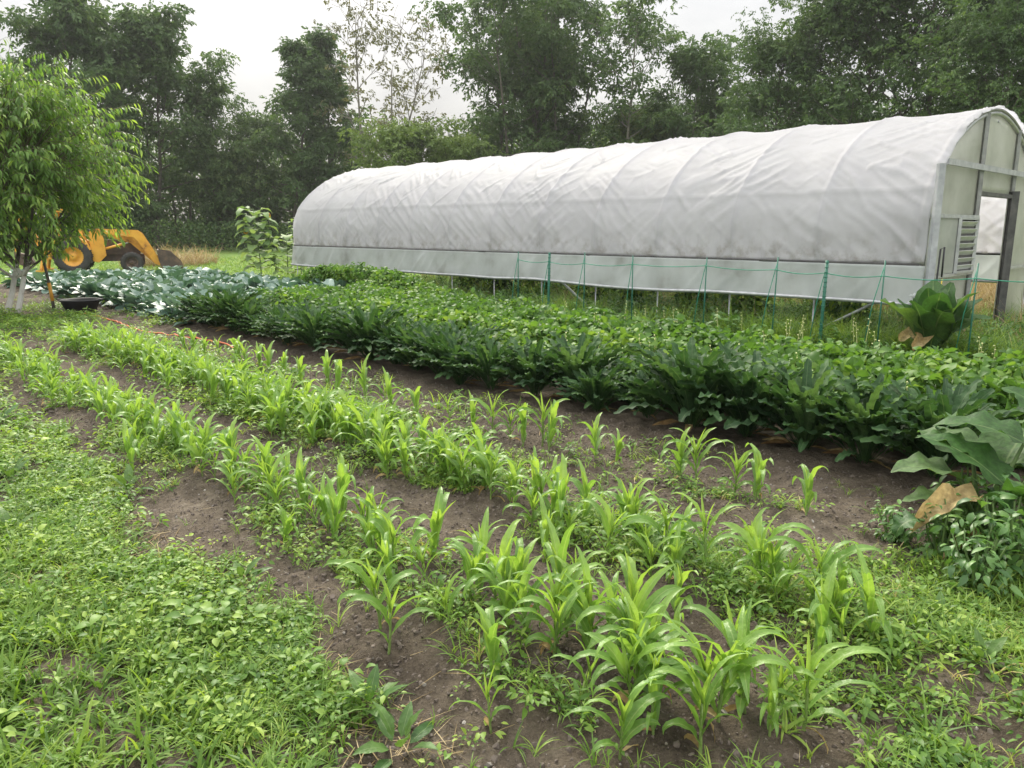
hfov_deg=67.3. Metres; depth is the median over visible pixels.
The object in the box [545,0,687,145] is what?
sparse tree
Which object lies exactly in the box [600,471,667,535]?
corn plant
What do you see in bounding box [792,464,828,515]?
corn plant
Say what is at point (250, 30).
sky
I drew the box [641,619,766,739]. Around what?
corn plant
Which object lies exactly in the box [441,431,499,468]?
corn plant
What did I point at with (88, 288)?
cabbage plant
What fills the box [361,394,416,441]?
corn plant
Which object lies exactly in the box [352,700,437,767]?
broad leaved weed
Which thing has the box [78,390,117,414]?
corn plant
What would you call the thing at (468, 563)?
corn plant
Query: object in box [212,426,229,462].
corn plant
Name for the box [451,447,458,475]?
corn plant
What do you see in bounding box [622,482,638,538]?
corn plant
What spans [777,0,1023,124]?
deciduous tree
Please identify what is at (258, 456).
corn plant
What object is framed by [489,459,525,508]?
corn plant
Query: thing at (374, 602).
corn plant
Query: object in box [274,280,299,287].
cabbage plant
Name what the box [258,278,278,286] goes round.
cabbage plant
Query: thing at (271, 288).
cabbage plant
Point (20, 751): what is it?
crabgrass
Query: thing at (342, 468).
corn plant
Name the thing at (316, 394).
corn plant
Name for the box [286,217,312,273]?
tall plant
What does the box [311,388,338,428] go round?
corn plant
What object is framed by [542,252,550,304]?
trellis stake
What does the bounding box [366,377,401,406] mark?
corn plant
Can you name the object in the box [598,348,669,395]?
leafy green plant
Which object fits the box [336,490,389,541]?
corn plant
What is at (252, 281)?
cabbage plant
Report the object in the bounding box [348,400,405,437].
corn plant
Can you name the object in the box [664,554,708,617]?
corn plant
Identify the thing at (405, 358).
leafy green plant
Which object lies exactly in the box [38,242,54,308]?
tool handle
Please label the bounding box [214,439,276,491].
corn plant
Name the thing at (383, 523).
corn plant
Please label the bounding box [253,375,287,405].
corn plant
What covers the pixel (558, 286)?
vegetable plant
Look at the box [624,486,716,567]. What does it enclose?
corn plant
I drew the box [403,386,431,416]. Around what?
corn plant
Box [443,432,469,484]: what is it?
corn plant
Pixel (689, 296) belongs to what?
vegetable plant
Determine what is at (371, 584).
corn plant
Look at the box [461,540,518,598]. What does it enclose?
corn plant
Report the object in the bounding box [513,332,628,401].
leafy green plant
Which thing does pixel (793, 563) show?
corn plant
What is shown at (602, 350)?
leafy green plant
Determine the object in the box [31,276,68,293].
cabbage plant
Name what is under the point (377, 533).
corn plant
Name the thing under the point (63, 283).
cabbage plant
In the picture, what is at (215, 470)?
corn plant
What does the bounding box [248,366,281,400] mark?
corn plant
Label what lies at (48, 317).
weeds
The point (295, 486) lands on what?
corn plant
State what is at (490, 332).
leafy green plant
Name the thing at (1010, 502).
herb clump
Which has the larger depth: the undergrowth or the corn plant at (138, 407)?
the undergrowth
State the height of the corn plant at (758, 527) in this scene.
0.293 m
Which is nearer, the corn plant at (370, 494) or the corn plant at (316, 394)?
the corn plant at (370, 494)
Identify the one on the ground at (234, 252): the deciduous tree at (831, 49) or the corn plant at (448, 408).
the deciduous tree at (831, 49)
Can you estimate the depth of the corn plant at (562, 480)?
3.87 m
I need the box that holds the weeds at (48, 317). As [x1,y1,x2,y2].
[0,296,357,441]
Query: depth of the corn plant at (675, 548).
3.34 m
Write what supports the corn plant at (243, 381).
on the garden soil
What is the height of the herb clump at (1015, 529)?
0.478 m
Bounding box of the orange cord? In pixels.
[84,313,233,347]
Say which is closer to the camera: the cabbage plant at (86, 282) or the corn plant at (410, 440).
the corn plant at (410, 440)
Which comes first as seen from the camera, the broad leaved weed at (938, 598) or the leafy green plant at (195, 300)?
the broad leaved weed at (938, 598)
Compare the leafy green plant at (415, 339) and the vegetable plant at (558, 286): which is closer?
the leafy green plant at (415, 339)
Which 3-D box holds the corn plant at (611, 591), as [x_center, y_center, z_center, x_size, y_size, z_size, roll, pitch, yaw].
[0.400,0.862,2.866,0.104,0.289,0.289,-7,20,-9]
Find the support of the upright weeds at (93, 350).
on the garden soil
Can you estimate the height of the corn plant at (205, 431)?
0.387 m
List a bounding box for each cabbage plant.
[0,269,35,285]
[1,268,37,287]
[17,271,59,288]
[25,271,64,289]
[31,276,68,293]
[35,274,71,288]
[46,274,85,295]
[48,280,60,295]
[53,268,90,276]
[55,278,92,299]
[69,278,105,297]
[71,278,117,301]
[81,270,94,275]
[87,269,115,279]
[88,269,111,278]
[89,284,126,301]
[94,287,122,303]
[95,276,128,282]
[98,270,140,278]
[102,287,143,305]
[114,288,158,311]
[115,281,135,287]
[117,273,144,280]
[121,282,138,287]
[126,291,168,311]
[127,266,145,271]
[131,270,153,275]
[134,276,156,283]
[135,268,154,272]
[135,283,168,290]
[136,275,172,283]
[136,294,166,316]
[141,280,175,293]
[145,292,195,319]
[147,279,170,284]
[154,270,192,278]
[154,282,189,294]
[155,296,186,322]
[158,268,194,275]
[163,275,183,282]
[164,265,181,269]
[168,292,212,327]
[170,276,211,288]
[170,286,202,293]
[185,280,221,288]
[186,272,207,277]
[189,289,207,296]
[192,267,217,274]
[194,281,217,289]
[199,274,228,283]
[201,279,231,285]
[208,270,228,275]
[209,282,251,293]
[221,274,248,283]
[229,282,255,289]
[232,271,262,277]
[239,275,271,288]
[249,273,280,278]
[251,283,289,293]
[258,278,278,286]
[264,286,286,291]
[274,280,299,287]
[284,277,310,284]
[299,278,318,285]
[299,279,338,286]
[322,279,354,286]
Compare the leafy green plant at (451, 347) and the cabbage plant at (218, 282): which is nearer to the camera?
the leafy green plant at (451, 347)
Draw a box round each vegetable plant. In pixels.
[450,276,490,291]
[481,278,524,297]
[514,280,560,302]
[547,282,568,293]
[566,284,614,306]
[609,288,648,298]
[617,289,659,314]
[668,292,721,319]
[719,294,777,320]
[803,299,876,328]
[805,300,843,316]
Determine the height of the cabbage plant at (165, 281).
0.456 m
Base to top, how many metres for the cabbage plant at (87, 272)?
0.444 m
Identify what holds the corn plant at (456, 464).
on the garden soil
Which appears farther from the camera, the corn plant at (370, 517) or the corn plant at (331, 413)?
the corn plant at (331, 413)
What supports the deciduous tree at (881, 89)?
on the ground at (234, 252)
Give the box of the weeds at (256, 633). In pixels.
[0,375,1023,767]
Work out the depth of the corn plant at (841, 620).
2.77 m
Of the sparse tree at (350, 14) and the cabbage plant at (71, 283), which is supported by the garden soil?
the cabbage plant at (71, 283)
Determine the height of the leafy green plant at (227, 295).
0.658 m
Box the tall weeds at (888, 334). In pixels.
[246,266,1023,361]
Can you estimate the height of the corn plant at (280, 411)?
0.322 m
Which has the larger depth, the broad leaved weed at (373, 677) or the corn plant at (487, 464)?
the corn plant at (487, 464)
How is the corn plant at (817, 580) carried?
on the garden soil
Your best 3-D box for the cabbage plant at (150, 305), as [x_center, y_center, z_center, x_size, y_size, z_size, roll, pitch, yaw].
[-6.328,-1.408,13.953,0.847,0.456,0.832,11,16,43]
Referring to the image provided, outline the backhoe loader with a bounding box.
[14,209,183,271]
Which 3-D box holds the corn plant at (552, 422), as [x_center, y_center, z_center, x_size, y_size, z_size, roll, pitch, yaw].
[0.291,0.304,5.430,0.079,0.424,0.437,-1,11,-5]
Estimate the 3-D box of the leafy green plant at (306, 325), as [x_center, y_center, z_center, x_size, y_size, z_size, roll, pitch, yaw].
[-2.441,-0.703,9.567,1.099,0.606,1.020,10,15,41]
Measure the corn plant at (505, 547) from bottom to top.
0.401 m
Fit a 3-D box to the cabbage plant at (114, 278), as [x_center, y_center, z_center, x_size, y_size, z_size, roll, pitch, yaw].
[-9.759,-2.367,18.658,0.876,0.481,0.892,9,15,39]
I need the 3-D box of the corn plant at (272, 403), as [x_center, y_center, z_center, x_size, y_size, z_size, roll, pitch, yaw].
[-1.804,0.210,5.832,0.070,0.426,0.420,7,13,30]
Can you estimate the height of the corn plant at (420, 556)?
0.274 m
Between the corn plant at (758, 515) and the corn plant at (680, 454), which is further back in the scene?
the corn plant at (680, 454)
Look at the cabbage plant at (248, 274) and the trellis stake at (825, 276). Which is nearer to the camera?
the trellis stake at (825, 276)
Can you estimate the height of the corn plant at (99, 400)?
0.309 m
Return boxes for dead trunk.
[390,71,392,160]
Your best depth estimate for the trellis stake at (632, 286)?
11.85 m
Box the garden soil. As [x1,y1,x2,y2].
[0,283,1023,767]
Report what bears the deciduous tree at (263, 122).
on the ground at (234, 252)
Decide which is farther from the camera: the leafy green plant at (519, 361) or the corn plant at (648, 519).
the leafy green plant at (519, 361)
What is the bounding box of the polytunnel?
[291,105,1023,341]
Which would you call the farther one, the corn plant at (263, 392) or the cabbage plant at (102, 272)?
the cabbage plant at (102, 272)
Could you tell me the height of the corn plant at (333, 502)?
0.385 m
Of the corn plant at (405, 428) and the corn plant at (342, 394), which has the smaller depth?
the corn plant at (405, 428)
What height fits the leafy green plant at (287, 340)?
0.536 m
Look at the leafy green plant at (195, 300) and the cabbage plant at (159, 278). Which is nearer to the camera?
the leafy green plant at (195, 300)
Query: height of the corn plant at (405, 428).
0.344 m
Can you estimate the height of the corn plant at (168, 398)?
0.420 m
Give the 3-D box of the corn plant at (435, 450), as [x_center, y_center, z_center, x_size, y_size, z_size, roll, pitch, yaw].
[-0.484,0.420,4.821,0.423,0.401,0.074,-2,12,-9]
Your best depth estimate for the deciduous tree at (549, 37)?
54.22 m
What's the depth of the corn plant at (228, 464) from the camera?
4.49 m
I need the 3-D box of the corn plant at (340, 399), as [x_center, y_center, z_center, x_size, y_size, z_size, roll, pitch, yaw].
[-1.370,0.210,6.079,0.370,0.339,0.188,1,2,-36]
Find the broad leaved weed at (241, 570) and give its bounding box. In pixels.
[220,556,272,589]
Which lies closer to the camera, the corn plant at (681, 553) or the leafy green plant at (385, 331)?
the corn plant at (681, 553)
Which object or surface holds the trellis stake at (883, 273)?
on the garden soil
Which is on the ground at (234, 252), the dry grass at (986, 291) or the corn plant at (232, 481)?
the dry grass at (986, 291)
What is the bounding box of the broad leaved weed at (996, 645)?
[944,627,1018,681]
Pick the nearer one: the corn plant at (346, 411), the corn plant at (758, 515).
the corn plant at (758, 515)
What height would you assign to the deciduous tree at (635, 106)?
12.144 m
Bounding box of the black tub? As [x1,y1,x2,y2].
[56,297,103,313]
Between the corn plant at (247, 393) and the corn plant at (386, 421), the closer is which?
the corn plant at (386, 421)
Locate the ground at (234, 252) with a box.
[0,238,1023,339]
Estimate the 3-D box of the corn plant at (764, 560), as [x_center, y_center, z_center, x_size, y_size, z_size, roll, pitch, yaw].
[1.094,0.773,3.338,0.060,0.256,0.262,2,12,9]
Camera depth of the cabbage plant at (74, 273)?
20.54 m
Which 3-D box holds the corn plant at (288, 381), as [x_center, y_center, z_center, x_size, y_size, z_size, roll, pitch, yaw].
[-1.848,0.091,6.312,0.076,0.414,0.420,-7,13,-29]
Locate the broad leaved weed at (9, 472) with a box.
[0,454,32,486]
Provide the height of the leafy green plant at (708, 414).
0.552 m
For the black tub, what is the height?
0.272 m
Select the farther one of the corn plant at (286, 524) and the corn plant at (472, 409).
the corn plant at (472, 409)
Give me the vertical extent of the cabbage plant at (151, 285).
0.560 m
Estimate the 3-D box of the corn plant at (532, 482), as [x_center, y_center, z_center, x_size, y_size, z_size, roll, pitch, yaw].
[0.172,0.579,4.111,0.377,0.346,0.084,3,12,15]
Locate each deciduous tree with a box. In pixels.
[0,0,156,236]
[53,57,177,233]
[65,0,262,248]
[149,71,262,249]
[205,102,291,248]
[234,36,348,247]
[265,23,373,216]
[336,112,464,168]
[407,0,605,159]
[418,123,509,162]
[459,0,598,156]
[464,0,681,155]
[578,102,716,147]
[605,29,769,141]
[611,83,692,144]
[665,7,860,137]
[685,94,763,137]
[738,0,1008,131]
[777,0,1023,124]
[873,0,1023,116]
[883,0,1023,121]
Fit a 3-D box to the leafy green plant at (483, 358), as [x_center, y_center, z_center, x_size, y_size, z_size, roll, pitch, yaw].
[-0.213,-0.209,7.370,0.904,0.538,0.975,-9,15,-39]
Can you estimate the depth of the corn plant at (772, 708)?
2.30 m
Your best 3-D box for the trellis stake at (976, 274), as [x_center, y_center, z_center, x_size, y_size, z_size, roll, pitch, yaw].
[5.066,-0.681,8.612,0.018,1.331,0.159,-10,15,-42]
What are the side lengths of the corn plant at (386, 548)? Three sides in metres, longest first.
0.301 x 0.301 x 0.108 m
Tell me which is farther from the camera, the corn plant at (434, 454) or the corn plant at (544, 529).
the corn plant at (434, 454)
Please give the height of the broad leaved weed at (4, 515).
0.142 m
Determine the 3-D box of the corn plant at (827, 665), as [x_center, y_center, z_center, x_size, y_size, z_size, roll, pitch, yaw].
[0.916,0.935,2.327,0.425,0.360,0.104,4,12,18]
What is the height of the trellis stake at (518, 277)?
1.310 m
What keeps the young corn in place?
on the garden soil
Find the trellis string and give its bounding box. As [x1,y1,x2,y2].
[517,259,1023,282]
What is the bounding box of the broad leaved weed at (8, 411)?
[0,403,23,423]
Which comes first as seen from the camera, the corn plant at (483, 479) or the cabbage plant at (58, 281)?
the corn plant at (483, 479)
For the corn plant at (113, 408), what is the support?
on the garden soil
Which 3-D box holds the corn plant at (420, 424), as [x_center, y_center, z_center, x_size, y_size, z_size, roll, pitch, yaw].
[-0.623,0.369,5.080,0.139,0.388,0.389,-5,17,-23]
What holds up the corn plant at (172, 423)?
on the garden soil
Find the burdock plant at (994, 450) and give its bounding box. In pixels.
[891,386,1023,559]
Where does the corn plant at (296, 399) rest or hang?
on the garden soil
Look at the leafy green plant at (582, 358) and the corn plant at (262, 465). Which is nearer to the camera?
the corn plant at (262, 465)
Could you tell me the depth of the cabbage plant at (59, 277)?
19.34 m
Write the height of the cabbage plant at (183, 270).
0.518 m
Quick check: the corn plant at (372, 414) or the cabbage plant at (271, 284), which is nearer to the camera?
the corn plant at (372, 414)
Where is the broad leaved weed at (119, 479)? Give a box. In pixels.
[98,464,153,495]
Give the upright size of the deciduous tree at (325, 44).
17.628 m
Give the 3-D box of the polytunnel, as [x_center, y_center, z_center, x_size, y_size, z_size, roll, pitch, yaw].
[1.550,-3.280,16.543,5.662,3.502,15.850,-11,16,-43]
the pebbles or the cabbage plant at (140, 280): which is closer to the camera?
the pebbles
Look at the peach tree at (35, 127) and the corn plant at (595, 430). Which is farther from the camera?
the peach tree at (35, 127)
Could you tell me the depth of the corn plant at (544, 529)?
3.64 m
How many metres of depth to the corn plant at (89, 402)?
6.59 m
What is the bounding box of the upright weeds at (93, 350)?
[0,307,297,423]
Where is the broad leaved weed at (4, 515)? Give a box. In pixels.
[0,507,42,531]
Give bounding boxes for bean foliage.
[254,261,1023,468]
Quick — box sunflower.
[235,206,278,275]
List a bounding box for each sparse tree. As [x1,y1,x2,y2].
[313,0,394,165]
[356,1,468,164]
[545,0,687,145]
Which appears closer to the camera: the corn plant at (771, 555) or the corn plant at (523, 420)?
the corn plant at (771, 555)
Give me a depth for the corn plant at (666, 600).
2.54 m
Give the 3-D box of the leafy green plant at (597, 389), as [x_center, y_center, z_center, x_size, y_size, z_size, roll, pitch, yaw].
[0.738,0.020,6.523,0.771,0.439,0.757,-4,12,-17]
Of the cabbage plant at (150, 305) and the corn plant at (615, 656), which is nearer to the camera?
the corn plant at (615, 656)
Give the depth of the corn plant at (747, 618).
2.50 m
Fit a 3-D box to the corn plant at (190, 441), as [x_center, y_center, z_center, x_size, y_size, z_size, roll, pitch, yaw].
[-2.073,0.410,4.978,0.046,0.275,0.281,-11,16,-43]
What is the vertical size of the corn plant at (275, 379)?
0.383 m
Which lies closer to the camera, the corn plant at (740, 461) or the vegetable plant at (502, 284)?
the corn plant at (740, 461)
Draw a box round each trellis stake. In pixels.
[512,252,518,305]
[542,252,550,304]
[575,252,584,309]
[625,255,633,319]
[693,257,707,322]
[761,257,778,338]
[809,260,828,342]
[864,260,885,341]
[955,263,978,356]
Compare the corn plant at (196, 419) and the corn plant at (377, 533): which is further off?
the corn plant at (196, 419)
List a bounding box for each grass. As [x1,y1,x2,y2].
[0,255,314,283]
[0,292,331,417]
[0,367,1023,767]
[118,241,1023,342]
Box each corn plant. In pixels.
[63,386,74,410]
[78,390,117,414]
[80,373,103,408]
[82,391,91,407]
[87,391,106,422]
[93,388,106,411]
[95,391,121,428]
[101,395,151,426]
[103,376,122,421]
[110,383,135,417]
[112,377,118,396]
[112,391,169,433]
[112,399,153,425]
[118,413,157,457]
[122,382,171,421]
[122,419,141,475]
[124,397,142,432]
[133,387,150,408]
[134,398,173,427]
[146,406,160,441]
[157,421,164,447]
[159,398,182,437]
[160,407,181,452]
[164,404,204,444]
[166,406,193,457]
[172,434,225,475]
[179,412,225,473]
[179,421,216,460]
[180,427,197,462]
[186,421,197,447]
[193,438,238,481]
[196,420,219,462]
[199,362,224,401]
[201,438,252,481]
[207,463,254,503]
[209,359,240,391]
[210,415,249,466]
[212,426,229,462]
[212,453,243,495]
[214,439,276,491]
[215,365,239,397]
[217,439,258,480]
[219,364,265,392]
[220,357,252,375]
[222,361,255,379]
[223,373,263,395]
[229,361,235,385]
[229,368,261,387]
[229,376,242,405]
[229,440,292,496]
[229,449,294,510]
[230,382,265,409]
[231,372,265,401]
[234,392,261,412]
[239,378,248,397]
[240,362,285,386]
[241,444,272,481]
[244,400,296,436]
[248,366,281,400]
[248,384,262,409]
[249,391,278,417]
[249,479,297,507]
[251,382,292,434]
[251,462,297,501]
[252,435,285,486]
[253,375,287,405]
[255,460,294,493]
[262,400,292,434]
[265,374,312,413]
[266,366,296,391]
[271,386,290,420]
[273,504,300,546]
[278,371,296,408]
[279,446,294,495]
[284,492,320,526]
[285,472,330,509]
[287,394,314,417]
[289,386,313,413]
[289,387,313,417]
[290,396,327,436]
[292,376,317,393]
[292,389,302,413]
[293,389,319,426]
[293,447,320,512]
[295,386,345,429]
[296,410,327,448]
[301,472,344,532]
[304,397,334,431]
[304,479,321,514]
[306,388,330,427]
[310,380,350,406]
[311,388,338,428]
[311,397,352,442]
[314,390,363,406]
[320,398,335,429]
[320,474,354,545]
[322,554,421,629]
[326,388,360,418]
[330,407,349,444]
[331,393,370,431]
[332,359,349,393]
[332,401,354,448]
[332,403,385,454]
[335,453,356,518]
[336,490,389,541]
[341,487,409,533]
[342,403,355,445]
[344,400,376,439]
[346,353,370,395]
[346,564,438,654]
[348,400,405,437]
[349,408,395,448]
[349,514,395,557]
[350,393,389,426]
[350,422,369,445]
[353,400,410,433]
[354,427,411,478]
[356,400,395,438]
[359,417,406,455]
[360,530,394,579]
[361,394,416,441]
[361,414,394,437]
[363,486,373,518]
[364,423,407,471]
[364,505,401,561]
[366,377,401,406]
[366,509,431,562]
[367,406,387,456]
[367,505,374,545]
[369,439,400,468]
[374,422,404,452]
[382,366,405,405]
[382,405,393,434]
[387,427,416,477]
[387,434,422,471]
[390,532,452,587]
[398,419,417,457]
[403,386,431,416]
[404,428,453,472]
[407,425,432,459]
[408,419,466,470]
[410,486,454,560]
[412,413,435,456]
[414,432,462,473]
[416,570,472,624]
[417,427,464,458]
[422,427,479,477]
[426,433,472,475]
[427,427,441,462]
[430,389,467,424]
[433,439,495,493]
[435,422,443,458]
[437,519,508,577]
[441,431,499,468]
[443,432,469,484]
[444,538,499,603]
[449,666,531,733]
[450,422,491,476]
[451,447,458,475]
[453,456,468,489]
[459,434,509,493]
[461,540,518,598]
[463,519,520,614]
[464,390,517,437]
[467,447,514,488]
[467,454,501,486]
[467,560,539,633]
[468,390,488,431]
[470,451,520,501]
[470,507,494,594]
[470,602,512,684]
[476,445,509,472]
[476,554,567,645]
[479,462,492,489]
[488,403,533,440]
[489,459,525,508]
[489,469,531,506]
[493,559,609,654]
[495,537,539,618]
[501,457,530,490]
[502,484,553,527]
[502,582,599,658]
[508,402,527,446]
[511,459,579,517]
[513,392,571,446]
[527,446,546,489]
[527,562,605,636]
[529,456,544,500]
[533,468,567,519]
[537,491,553,561]
[542,454,575,503]
[543,514,581,594]
[545,399,562,451]
[547,555,597,626]
[548,457,568,504]
[548,548,611,585]
[550,507,585,542]
[550,635,634,703]
[552,544,624,648]
[553,572,629,659]
[555,453,571,530]
[562,674,671,760]
[567,623,687,703]
[568,458,611,506]
[573,493,660,565]
[576,490,596,526]
[576,564,682,649]
[579,412,611,458]
[584,593,664,666]
[589,588,683,697]
[590,603,681,701]
[593,603,623,642]
[596,569,627,643]
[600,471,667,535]
[605,428,630,463]
[606,480,670,531]
[611,582,682,692]
[612,551,671,620]
[616,489,626,522]
[618,515,664,558]
[618,627,711,700]
[619,505,668,542]
[621,531,684,576]
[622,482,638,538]
[622,651,694,685]
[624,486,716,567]
[629,653,755,759]
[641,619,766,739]
[642,659,669,734]
[652,629,792,722]
[656,519,681,583]
[659,492,747,565]
[660,427,706,482]
[660,537,696,580]
[663,427,736,485]
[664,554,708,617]
[667,599,683,661]
[671,502,695,548]
[678,593,786,669]
[703,447,770,496]
[710,509,813,594]
[718,599,761,697]
[721,605,750,718]
[726,507,767,564]
[732,528,799,591]
[735,640,840,721]
[742,516,771,571]
[745,443,773,500]
[747,568,811,612]
[748,630,892,753]
[753,637,814,677]
[759,528,773,578]
[760,664,781,736]
[763,528,886,603]
[768,548,815,597]
[791,578,895,663]
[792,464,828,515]
[805,566,864,624]
[808,557,837,660]
[813,569,837,587]
[833,561,852,618]
[842,543,892,647]
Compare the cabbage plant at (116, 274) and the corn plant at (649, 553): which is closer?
the corn plant at (649, 553)
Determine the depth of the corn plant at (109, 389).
6.12 m
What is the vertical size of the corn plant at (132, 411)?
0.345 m
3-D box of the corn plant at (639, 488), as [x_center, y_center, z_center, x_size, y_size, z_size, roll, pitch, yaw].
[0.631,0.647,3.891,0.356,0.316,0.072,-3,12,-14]
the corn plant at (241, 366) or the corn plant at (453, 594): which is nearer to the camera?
the corn plant at (453, 594)
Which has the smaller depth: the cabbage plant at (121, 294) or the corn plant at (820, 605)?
the corn plant at (820, 605)
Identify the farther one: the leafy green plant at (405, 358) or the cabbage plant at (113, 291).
the cabbage plant at (113, 291)
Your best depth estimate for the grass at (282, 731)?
3.07 m
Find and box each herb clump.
[859,499,919,549]
[895,493,987,561]
[930,466,1016,548]
[940,510,1023,598]
[942,478,1023,591]
[974,472,1023,552]
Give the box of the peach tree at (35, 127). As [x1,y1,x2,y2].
[0,37,158,312]
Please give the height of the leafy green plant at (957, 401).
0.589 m
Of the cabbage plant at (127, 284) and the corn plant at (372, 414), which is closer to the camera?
the corn plant at (372, 414)
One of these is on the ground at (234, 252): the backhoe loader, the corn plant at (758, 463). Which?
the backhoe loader
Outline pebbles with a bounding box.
[9,359,1019,767]
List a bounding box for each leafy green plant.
[167,290,211,322]
[173,289,222,324]
[185,286,272,330]
[192,303,227,327]
[211,298,276,334]
[234,311,271,337]
[246,293,283,305]
[248,304,307,345]
[249,303,310,340]
[270,304,352,351]
[271,295,327,337]
[273,304,344,346]
[311,310,378,353]
[313,302,418,362]
[351,316,422,364]
[373,323,440,370]
[383,317,443,344]
[388,316,416,332]
[391,321,477,376]
[409,329,497,385]
[411,319,507,359]
[440,334,532,389]
[488,336,577,395]
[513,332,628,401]
[543,341,621,388]
[553,364,638,412]
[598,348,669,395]
[609,370,673,418]
[614,336,776,432]
[648,354,750,421]
[666,342,834,437]
[720,357,886,451]
[774,369,937,469]
[845,377,1023,486]
[869,384,996,448]
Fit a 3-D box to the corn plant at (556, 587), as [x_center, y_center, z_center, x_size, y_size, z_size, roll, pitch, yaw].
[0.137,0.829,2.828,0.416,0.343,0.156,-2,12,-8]
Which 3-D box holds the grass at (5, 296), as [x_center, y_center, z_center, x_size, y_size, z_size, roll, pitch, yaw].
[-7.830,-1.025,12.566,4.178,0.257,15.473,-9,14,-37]
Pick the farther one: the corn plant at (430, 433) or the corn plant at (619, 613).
the corn plant at (430, 433)
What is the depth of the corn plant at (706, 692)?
2.23 m
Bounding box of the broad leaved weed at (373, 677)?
[333,664,406,721]
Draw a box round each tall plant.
[266,234,304,275]
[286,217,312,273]
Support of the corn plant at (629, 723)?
on the garden soil
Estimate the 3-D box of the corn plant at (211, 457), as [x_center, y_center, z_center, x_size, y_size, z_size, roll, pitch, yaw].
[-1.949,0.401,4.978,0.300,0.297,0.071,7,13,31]
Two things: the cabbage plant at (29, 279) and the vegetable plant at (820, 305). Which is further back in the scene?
the cabbage plant at (29, 279)
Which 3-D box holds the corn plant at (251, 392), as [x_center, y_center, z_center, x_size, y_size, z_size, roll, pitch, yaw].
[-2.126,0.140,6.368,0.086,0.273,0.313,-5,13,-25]
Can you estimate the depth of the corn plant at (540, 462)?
4.53 m
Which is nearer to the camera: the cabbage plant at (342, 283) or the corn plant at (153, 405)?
the corn plant at (153, 405)
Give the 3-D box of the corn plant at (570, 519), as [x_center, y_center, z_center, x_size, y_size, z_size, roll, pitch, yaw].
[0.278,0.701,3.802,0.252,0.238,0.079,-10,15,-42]
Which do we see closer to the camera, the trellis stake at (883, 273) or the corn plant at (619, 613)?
the corn plant at (619, 613)
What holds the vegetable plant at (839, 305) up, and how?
on the garden soil
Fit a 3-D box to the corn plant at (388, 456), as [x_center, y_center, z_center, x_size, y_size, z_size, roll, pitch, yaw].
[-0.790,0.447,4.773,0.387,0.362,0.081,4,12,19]
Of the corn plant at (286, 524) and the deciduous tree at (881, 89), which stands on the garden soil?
the corn plant at (286, 524)
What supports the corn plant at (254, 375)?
on the garden soil
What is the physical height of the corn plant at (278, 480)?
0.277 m
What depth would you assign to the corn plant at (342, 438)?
5.50 m
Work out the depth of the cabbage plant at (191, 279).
16.91 m
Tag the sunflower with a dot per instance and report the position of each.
(262, 225)
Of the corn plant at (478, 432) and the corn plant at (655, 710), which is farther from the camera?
the corn plant at (478, 432)
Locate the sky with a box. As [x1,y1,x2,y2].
[0,0,1020,234]
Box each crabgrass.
[0,514,361,767]
[759,539,1023,767]
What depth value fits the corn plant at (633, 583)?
2.93 m
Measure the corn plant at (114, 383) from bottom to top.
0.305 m
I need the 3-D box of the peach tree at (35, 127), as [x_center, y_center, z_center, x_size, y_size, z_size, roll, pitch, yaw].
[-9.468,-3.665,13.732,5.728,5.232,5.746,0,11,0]
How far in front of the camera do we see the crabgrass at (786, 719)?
2.74 m
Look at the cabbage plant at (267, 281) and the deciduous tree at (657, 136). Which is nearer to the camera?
the cabbage plant at (267, 281)
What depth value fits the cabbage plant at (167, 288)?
15.47 m
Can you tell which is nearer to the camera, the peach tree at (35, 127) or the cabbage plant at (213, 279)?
the peach tree at (35, 127)
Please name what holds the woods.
on the ground at (234, 252)
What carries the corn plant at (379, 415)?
on the garden soil
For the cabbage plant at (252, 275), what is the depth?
19.54 m
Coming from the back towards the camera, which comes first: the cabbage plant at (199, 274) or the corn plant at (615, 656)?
the cabbage plant at (199, 274)
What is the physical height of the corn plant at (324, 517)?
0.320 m
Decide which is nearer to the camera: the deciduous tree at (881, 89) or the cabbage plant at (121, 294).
the cabbage plant at (121, 294)
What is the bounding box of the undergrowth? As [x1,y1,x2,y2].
[0,206,293,252]
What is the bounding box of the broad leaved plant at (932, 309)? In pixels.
[880,281,990,350]
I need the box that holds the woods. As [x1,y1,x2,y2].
[0,76,944,248]
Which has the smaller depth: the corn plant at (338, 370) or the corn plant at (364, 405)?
the corn plant at (364, 405)
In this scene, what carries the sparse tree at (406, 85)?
on the ground at (234, 252)
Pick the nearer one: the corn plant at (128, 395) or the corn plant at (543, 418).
the corn plant at (543, 418)
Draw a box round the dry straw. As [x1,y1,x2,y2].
[5,357,953,767]
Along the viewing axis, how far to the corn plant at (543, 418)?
5.55 m
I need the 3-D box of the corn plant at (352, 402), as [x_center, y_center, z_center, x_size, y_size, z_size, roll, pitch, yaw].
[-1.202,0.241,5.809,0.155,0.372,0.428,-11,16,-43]
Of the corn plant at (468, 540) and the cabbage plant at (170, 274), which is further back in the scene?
the cabbage plant at (170, 274)
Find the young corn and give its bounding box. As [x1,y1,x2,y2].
[0,318,347,406]
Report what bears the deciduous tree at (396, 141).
on the ground at (234, 252)
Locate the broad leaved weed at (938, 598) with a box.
[915,591,966,625]
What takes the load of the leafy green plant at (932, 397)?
on the garden soil
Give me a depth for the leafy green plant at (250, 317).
10.85 m

